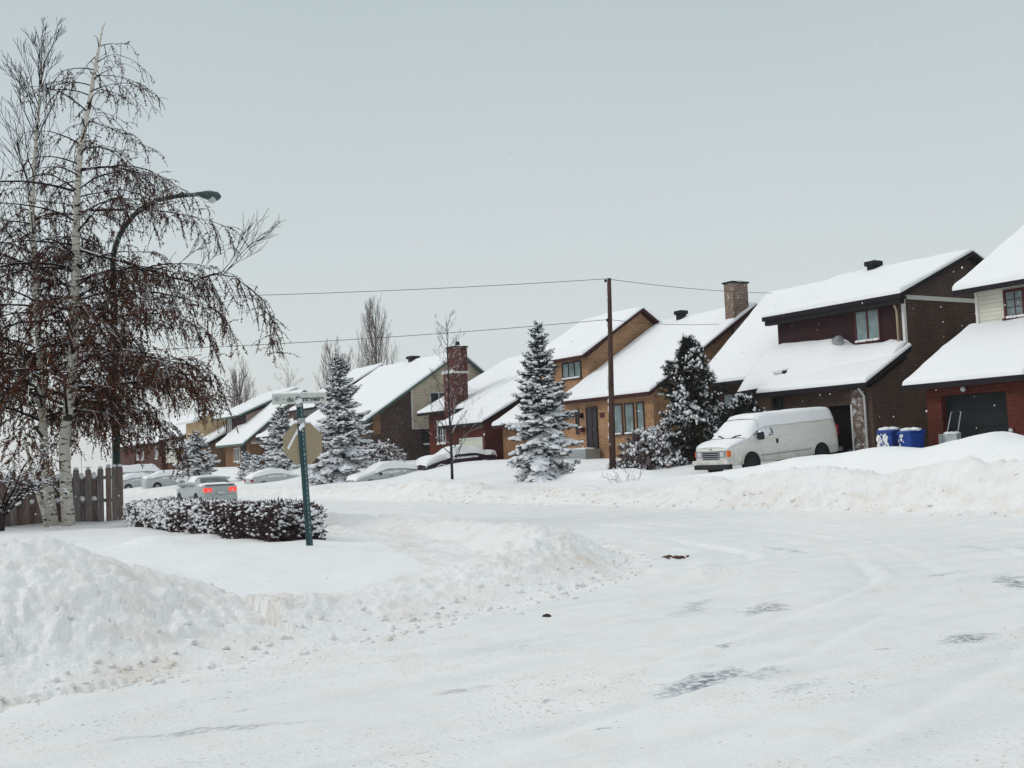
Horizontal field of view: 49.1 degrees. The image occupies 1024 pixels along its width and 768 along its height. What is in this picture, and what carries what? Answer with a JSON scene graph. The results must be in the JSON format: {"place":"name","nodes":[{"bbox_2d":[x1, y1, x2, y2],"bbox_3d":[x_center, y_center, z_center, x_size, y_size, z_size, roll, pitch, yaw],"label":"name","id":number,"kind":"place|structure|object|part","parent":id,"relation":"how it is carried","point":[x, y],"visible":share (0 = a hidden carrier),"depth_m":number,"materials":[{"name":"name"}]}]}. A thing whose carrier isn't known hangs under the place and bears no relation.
{"place":"outdoors","nodes":[
{"label":"outdoors","id":0,"kind":"place"},
{"bbox_2d":[0,490,1023,767],"bbox_3d":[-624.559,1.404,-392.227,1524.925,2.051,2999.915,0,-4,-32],"label":"road","id":1,"kind":"structure","parent":0,"point":[742,636],"depth_m":8.62,"materials":[{"name":"white snow"}]},
{"bbox_2d":[177,475,237,501],"bbox_3d":[-14.517,5.092,53.128,2.040,1.516,4.615,0,-4,-32],"label":"sedan car","id":2,"kind":"object","parent":1,"relation":"on","point":[219,487],"visible":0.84,"depth_m":51.61,"materials":[{"name":"silver metal"}]},
{"bbox_3d":[-13.858,4.488,52.079,1.364,0.284,0.500,0,-4,-32],"label":"rear window","id":3,"kind":"part","parent":2,"relation":"part of","materials":[{"name":"grey glass"}]},
{"bbox_2d":[662,555,689,558],"bbox_3d":[2.563,2.737,17.706,0.432,0.059,0.521,-4,-4,22],"label":"debris clump","id":4,"kind":"object","parent":1,"relation":"on","point":[675,557],"visible":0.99,"depth_m":17.70,"materials":[{"name":"brown"}]},
{"bbox_2d":[0,431,1023,596],"bbox_3d":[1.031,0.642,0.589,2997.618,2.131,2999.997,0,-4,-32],"label":"ground","id":5,"kind":"structure","parent":0,"point":[240,567],"depth_m":20.77,"materials":[{"name":"white snow"}]},
{"bbox_2d":[0,435,69,530],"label":"shrub","id":6,"kind":"object","parent":5,"relation":"on","point":[7,503],"visible":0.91,"depth_m":26.15,"materials":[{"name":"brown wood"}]},
{"bbox_2d":[0,464,123,526],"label":"wooden fence","id":7,"kind":"object","parent":5,"relation":"on","point":[89,505],"visible":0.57,"depth_m":29.38,"materials":[{"name":"brown wood"}]},
{"bbox_2d":[0,16,178,526],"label":"birch tree","id":8,"kind":"object","parent":5,"relation":"on","point":[49,514],"visible":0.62,"depth_m":28.58,"materials":[{"name":"brown plant"}]},
{"bbox_2d":[123,472,149,488],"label":"parked car","id":9,"kind":"object","parent":5,"relation":"on","point":[132,480],"visible":0.3,"depth_m":100.59,"materials":[{"name":"silver metal"}]},
{"bbox_2d":[122,464,160,474],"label":"parked van","id":10,"kind":"object","parent":5,"relation":"on","point":[150,469],"visible":0.3,"depth_m":114.30,"materials":[{"name":"silver metal"}]},
{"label":"side window","id":11,"kind":"part","parent":10,"relation":"part of","materials":[{"name":"glass"}]},
{"bbox_2d":[0,23,299,525],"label":"birch tree","id":12,"kind":"object","parent":5,"relation":"on","point":[102,394],"visible":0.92,"depth_m":28.25,"materials":[{"name":"brown plant"}]},
{"bbox_2d":[120,414,191,469],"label":"brick house","id":13,"kind":"structure","parent":5,"relation":"on","point":[151,459],"depth_m":150.07,"materials":[{"name":"red brick"}]},
{"bbox_2d":[142,470,186,487],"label":"parked car","id":14,"kind":"object","parent":5,"relation":"on","point":[158,479],"visible":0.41,"depth_m":94.63,"materials":[{"name":"silver metal"}]},
{"bbox_2d":[110,190,220,498],"bbox_3d":[-10.065,-0.897,32.849,3.337,9.975,0.300,0,-4,-32],"label":"street lamp","id":15,"kind":"object","parent":5,"relation":"on","point":[211,196],"visible":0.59,"depth_m":32.36,"materials":[{"name":"grey metal"}]},
{"bbox_2d":[159,407,232,469],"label":"brick house","id":16,"kind":"structure","parent":5,"relation":"on","point":[182,428],"depth_m":138.60,"materials":[{"name":"beige"}]},
{"bbox_2d":[169,410,225,466],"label":"brick house","id":17,"kind":"structure","parent":5,"relation":"on","point":[212,435],"depth_m":124.79,"materials":[{"name":"beige brick"}]},
{"bbox_2d":[168,430,229,487],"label":"spruce tree","id":18,"kind":"object","parent":5,"relation":"on","point":[195,469],"visible":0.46,"depth_m":88.14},
{"bbox_2d":[118,495,328,541],"bbox_3d":[-5.883,2.622,22.185,1.652,0.848,9.957,0,-4,-32],"label":"hedge","id":19,"kind":"object","parent":5,"relation":"on","point":[278,520],"visible":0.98,"depth_m":19.54,"materials":[{"name":"plant"}]},
{"bbox_2d":[225,355,256,408],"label":"poplar tree","id":20,"kind":"object","parent":5,"relation":"on","point":[238,390],"visible":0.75,"depth_m":125.24,"materials":[{"name":"grey plant"}]},
{"bbox_2d":[235,451,252,479],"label":"spruce tree","id":21,"kind":"object","parent":5,"relation":"on","point":[245,462],"visible":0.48,"depth_m":88.56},
{"bbox_2d":[243,455,262,478],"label":"spruce tree","id":22,"kind":"object","parent":5,"relation":"on","point":[254,465],"visible":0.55,"depth_m":86.26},
{"bbox_2d":[212,386,307,466],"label":"brick house","id":23,"kind":"structure","parent":5,"relation":"on","point":[254,415],"depth_m":112.71,"materials":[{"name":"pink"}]},
{"bbox_2d":[227,419,231,433],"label":"window","id":24,"kind":"structure","parent":23,"relation":"in","point":[229,422],"depth_m":118.06,"materials":[{"name":"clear glass"}]},
{"bbox_2d":[233,447,240,461],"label":"window","id":25,"kind":"structure","parent":23,"relation":"in","point":[236,450],"depth_m":111.02,"materials":[{"name":"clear glass"}]},
{"bbox_2d":[241,445,245,459],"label":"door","id":26,"kind":"structure","parent":23,"relation":"in","point":[243,448],"depth_m":109.24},
{"bbox_2d":[244,468,300,483],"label":"parked car","id":27,"kind":"object","parent":5,"relation":"on","point":[269,475],"visible":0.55,"depth_m":80.00,"materials":[{"name":"silver metal"}]},
{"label":"side window","id":28,"kind":"part","parent":27,"relation":"part of","materials":[{"name":"white glass"}]},
{"bbox_2d":[258,404,299,470],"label":"spruce tree","id":29,"kind":"object","parent":5,"relation":"on","point":[274,456],"visible":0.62,"depth_m":87.53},
{"bbox_2d":[267,363,303,388],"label":"bare tree","id":30,"kind":"object","parent":5,"relation":"on","point":[287,378],"visible":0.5,"depth_m":124.11,"materials":[{"name":"grey plant"}]},
{"bbox_2d":[272,391,325,545],"bbox_3d":[-3.215,1.539,17.140,0.883,2.865,0.160,0,-4,-32],"label":"street sign","id":31,"kind":"object","parent":5,"relation":"on","point":[303,447],"visible":1,"depth_m":17.20,"materials":[{"name":"metal"}]},
{"bbox_2d":[256,363,383,464],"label":"brick house","id":32,"kind":"structure","parent":5,"relation":"on","point":[357,374],"depth_m":105.81,"materials":[{"name":"grey"}]},
{"bbox_2d":[312,336,350,390],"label":"poplar tree","id":33,"kind":"object","parent":5,"relation":"on","point":[330,360],"visible":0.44,"depth_m":124.88,"materials":[{"name":"plant"}]},
{"bbox_2d":[307,354,376,483],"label":"spruce tree","id":34,"kind":"object","parent":5,"relation":"on","point":[342,461],"visible":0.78,"depth_m":68.81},
{"bbox_2d":[331,350,359,383],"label":"poplar tree","id":35,"kind":"object","parent":5,"relation":"on","point":[349,357],"visible":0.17,"depth_m":134.63,"materials":[{"name":"plant"}]},
{"bbox_2d":[350,297,399,367],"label":"poplar tree","id":36,"kind":"object","parent":5,"relation":"on","point":[375,352],"visible":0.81,"depth_m":123.17,"materials":[{"name":"grey plant"}]},
{"bbox_2d":[346,461,417,481],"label":"parked car","id":37,"kind":"object","parent":5,"relation":"on","point":[382,470],"visible":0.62,"depth_m":66.47,"materials":[{"name":"silver metal"}]},
{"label":"side window","id":38,"kind":"part","parent":37,"relation":"part of","materials":[{"name":"white glass"}]},
{"bbox_2d":[358,440,409,467],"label":"shrub","id":39,"kind":"object","parent":5,"relation":"on","point":[384,452],"visible":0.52,"depth_m":76.58,"materials":[{"name":"white wood"}]},
{"bbox_2d":[305,353,484,463],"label":"brick house","id":40,"kind":"structure","parent":5,"relation":"on","point":[392,398],"depth_m":85.46,"materials":[{"name":"beige"}]},
{"bbox_2d":[422,431,429,445],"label":"window","id":41,"kind":"structure","parent":40,"relation":"in","point":[425,435],"depth_m":85.43,"materials":[{"name":"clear glass"}]},
{"bbox_2d":[429,392,443,403],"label":"window","id":42,"kind":"structure","parent":40,"relation":"in","point":[438,394],"depth_m":86.00,"materials":[{"name":"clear glass"}]},
{"bbox_2d":[408,310,481,478],"bbox_3d":[-3.403,0.536,57.827,4.114,8.862,3.421,0,-4,-32],"label":"young tree","id":43,"kind":"object","parent":5,"relation":"on","point":[450,433],"visible":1,"depth_m":57.69,"materials":[{"name":"brown plant"}]},
{"bbox_2d":[415,445,496,469],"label":"parked car","id":44,"kind":"object","parent":5,"relation":"on","point":[441,457],"visible":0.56,"depth_m":67.77,"materials":[{"name":"paint"}]},
{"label":"side window","id":45,"kind":"part","parent":44,"relation":"part of","materials":[{"name":"white glass"}]},
{"bbox_2d":[417,342,536,459],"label":"brick house","id":46,"kind":"structure","parent":5,"relation":"on","point":[490,385],"depth_m":77.44,"materials":[{"name":"red brick"}]},
{"bbox_2d":[436,420,445,444],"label":"window","id":47,"kind":"structure","parent":46,"relation":"in","point":[441,432],"depth_m":80.24,"materials":[{"name":"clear glass"}]},
{"bbox_2d":[459,437,483,449],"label":"garage door","id":48,"kind":"structure","parent":46,"relation":"in","point":[475,441],"depth_m":71.56,"materials":[{"name":"white metal"}]},
{"bbox_2d":[0,456,1023,710],"bbox_3d":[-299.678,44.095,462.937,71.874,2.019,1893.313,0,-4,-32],"label":"snowbank","id":49,"kind":"object","parent":5,"relation":"on","point":[48,584],"visible":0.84,"depth_m":12.88,"materials":[{"name":"white snow"}]},
{"bbox_2d":[0,467,1023,712],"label":"snow clods","id":50,"kind":"object","parent":5,"relation":"on","point":[268,643],"visible":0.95,"depth_m":11.38,"materials":[{"name":"white snow"}]},
{"bbox_2d":[499,320,583,482],"bbox_3d":[1.339,1.296,49.686,3.822,8.320,4.144,0,-4,-32],"label":"spruce tree","id":51,"kind":"object","parent":5,"relation":"on","point":[542,400],"visible":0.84,"depth_m":48.92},
{"bbox_2d":[604,278,615,469],"bbox_3d":[4.283,-0.233,48.658,0.300,8.731,0.659,0,-4,-32],"label":"utility pole","id":52,"kind":"object","parent":5,"relation":"on","point":[611,426],"visible":0.98,"depth_m":48.54,"materials":[{"name":"brown wood"}]},
{"bbox_2d":[4,279,599,299],"bbox_3d":[-10.028,-3.918,47.357,28.454,0.315,0.022,-2,-4,-5],"label":"overhead wire","id":53,"kind":"object","parent":52,"relation":"attached to","point":[372,291],"visible":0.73,"depth_m":47.81,"materials":[{"name":"black metal"}]},
{"bbox_2d":[66,319,606,352],"bbox_3d":[-10.261,-1.939,47.311,29.052,0.686,0.022,-2,-4,-5],"label":"overhead wire","id":54,"kind":"object","parent":52,"relation":"attached to","point":[381,337],"visible":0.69,"depth_m":47.72,"materials":[{"name":"black metal"}]},
{"bbox_2d":[615,320,712,324],"bbox_3d":[8.102,-3.070,55.062,0.022,1.075,15.046,-5,-4,31],"label":"overhead wire","id":55,"kind":"object","parent":52,"relation":"attached to","point":[667,324],"visible":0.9,"depth_m":54.56,"materials":[{"name":"black metal"}]},
{"bbox_2d":[611,279,757,292],"bbox_3d":[8.747,-4.610,53.111,12.751,0.319,0.022,1,-5,-43],"label":"overhead wire","id":56,"kind":"object","parent":52,"relation":"attached to","point":[688,288],"visible":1,"depth_m":52.49,"materials":[{"name":"black metal"}]},
{"bbox_2d":[602,466,645,481],"bbox_3d":[4.239,3.442,42.500,1.537,0.754,1.041,-1,-4,-26],"label":"shrub","id":57,"kind":"object","parent":5,"relation":"on","point":[614,479],"visible":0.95,"depth_m":42.50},
{"bbox_2d":[492,280,757,458],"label":"brick house","id":58,"kind":"structure","parent":5,"relation":"on","point":[581,359],"depth_m":61.38,"materials":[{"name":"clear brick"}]},
{"bbox_2d":[561,360,581,380],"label":"window","id":59,"kind":"structure","parent":58,"relation":"in","point":[570,370],"depth_m":65.43,"materials":[{"name":"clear glass"}]},
{"bbox_2d":[575,409,579,433],"bbox_3d":[3.624,2.084,61.914,0.085,1.400,0.300,0,-4,-32],"label":"window","id":60,"kind":"structure","parent":58,"relation":"in","point":[577,417],"depth_m":61.91,"materials":[{"name":"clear glass"}]},
{"bbox_2d":[585,406,598,447],"bbox_3d":[4.346,2.354,60.702,0.190,2.220,0.970,0,-4,-32],"label":"door","id":61,"kind":"structure","parent":58,"relation":"in","point":[591,413],"depth_m":60.64,"materials":[{"name":"brown wood"}]},
{"bbox_2d":[614,404,623,435],"bbox_3d":[5.524,1.879,58.750,0.270,1.650,0.890,0,-4,-32],"label":"window","id":62,"kind":"structure","parent":58,"relation":"in","point":[618,408],"depth_m":58.70,"materials":[{"name":"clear glass"}]},
{"bbox_2d":[623,402,634,434],"bbox_3d":[6.034,1.805,57.951,0.227,1.650,0.890,0,-4,-32],"label":"window","id":63,"kind":"structure","parent":58,"relation":"in","point":[629,419],"depth_m":57.99,"materials":[{"name":"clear glass"}]},
{"bbox_2d":[635,401,644,429],"bbox_3d":[6.573,1.698,57.216,0.085,1.580,0.620,0,-4,-32],"label":"window","id":64,"kind":"structure","parent":58,"relation":"in","point":[640,416],"depth_m":57.22,"materials":[{"name":"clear glass"}]},
{"bbox_2d":[607,426,687,469],"bbox_3d":[5.994,3.009,49.223,3.991,2.321,3.750,0,-4,-32],"label":"shrub","id":65,"kind":"object","parent":5,"relation":"on","point":[649,438],"visible":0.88,"depth_m":48.51,"materials":[{"name":"green wood"}]},
{"bbox_2d":[629,332,729,467],"bbox_3d":[8.349,0.793,49.876,6.158,6.261,5.370,-4,-4,22],"label":"cedar tree","id":66,"kind":"object","parent":5,"relation":"on","point":[685,407],"visible":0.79,"depth_m":49.14,"materials":[{"name":"green plant"}]},
{"bbox_2d":[714,392,765,427],"bbox_3d":[10.150,1.996,48.957,3.756,3.464,4.118,0,-4,-32],"label":"bush","id":67,"kind":"object","parent":5,"relation":"on","point":[747,402],"visible":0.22,"depth_m":48.71,"materials":[{"name":"green plant"}]},
{"bbox_2d":[692,407,842,472],"bbox_3d":[10.268,2.251,44.846,6.381,2.591,2.772,0,-4,-32],"label":"white van","id":68,"kind":"object","parent":5,"relation":"on","point":[777,435],"visible":0.96,"depth_m":43.84,"materials":[{"name":"paint"}]},
{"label":"side window","id":69,"kind":"part","parent":68,"relation":"part of","materials":[{"name":"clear glass"}]},
{"bbox_2d":[703,249,984,455],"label":"brick house","id":70,"kind":"structure","parent":5,"relation":"on","point":[854,386],"depth_m":48.14,"materials":[{"name":"brown"}]},
{"bbox_2d":[722,391,754,413],"bbox_3d":[11.035,1.123,54.433,0.085,1.460,2.160,0,-4,-32],"label":"window","id":71,"kind":"structure","parent":70,"relation":"in","point":[727,397],"depth_m":54.93,"materials":[{"name":"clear glass"}]},
{"bbox_2d":[773,398,782,410],"bbox_3d":[11.754,1.041,49.338,0.085,0.830,0.520,0,-4,-32],"label":"window","id":72,"kind":"structure","parent":70,"relation":"in","point":[778,402],"depth_m":49.35,"materials":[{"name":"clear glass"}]},
{"bbox_2d":[810,405,852,455],"bbox_3d":[13.402,2.168,47.490,0.060,2.400,3.470,0,-4,-32],"label":"garage door","id":73,"kind":"structure","parent":70,"relation":"in","point":[841,415],"depth_m":46.74,"materials":[{"name":"black metal"}]},
{"bbox_2d":[854,308,882,343],"bbox_3d":[15.178,-2.486,47.953,0.237,1.430,1.440,0,-4,-32],"label":"window","id":74,"kind":"structure","parent":70,"relation":"in","point":[867,324],"depth_m":47.95,"materials":[{"name":"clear glass"}]},
{"bbox_2d":[876,427,899,446],"bbox_3d":[13.990,2.151,41.480,0.840,1.152,0.752,1,-5,-39],"label":"recycling bin","id":75,"kind":"object","parent":5,"relation":"on","point":[887,436],"visible":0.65,"depth_m":41.24,"materials":[{"name":"blue plastic"}]},
{"bbox_2d":[897,427,925,447],"bbox_3d":[14.452,2.134,40.484,0.868,1.155,0.778,0,-4,-32],"label":"recycling bin","id":76,"kind":"object","parent":5,"relation":"on","point":[911,437],"visible":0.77,"depth_m":40.26,"materials":[{"name":"blue plastic"}]},
{"bbox_2d":[938,411,960,443],"bbox_3d":[15.610,1.636,39.729,0.607,1.309,0.740,0,-4,-32],"label":"snow scoop","id":77,"kind":"object","parent":5,"relation":"on","point":[946,436],"visible":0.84,"depth_m":39.76,"materials":[{"name":"metal"}]},
{"bbox_2d":[902,225,1023,445],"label":"brick house","id":78,"kind":"structure","parent":5,"relation":"on","point":[989,368],"depth_m":40.68,"materials":[{"name":"beige"}]},
{"bbox_2d":[946,391,1008,438],"bbox_3d":[16.578,1.524,39.648,0.060,2.380,2.620,0,-4,-32],"label":"garage door","id":79,"kind":"structure","parent":78,"relation":"in","point":[979,411],"depth_m":39.71,"materials":[{"name":"grey metal"}]},
{"bbox_2d":[1002,287,1023,320],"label":"window","id":80,"kind":"structure","parent":78,"relation":"in","point":[1013,309],"depth_m":41.88,"materials":[{"name":"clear glass"}]},
{"bbox_2d":[0,0,1023,477],"label":"sky","id":81,"kind":"structure","parent":0,"point":[449,81],"materials":[{"name":"grey"}]}
]}

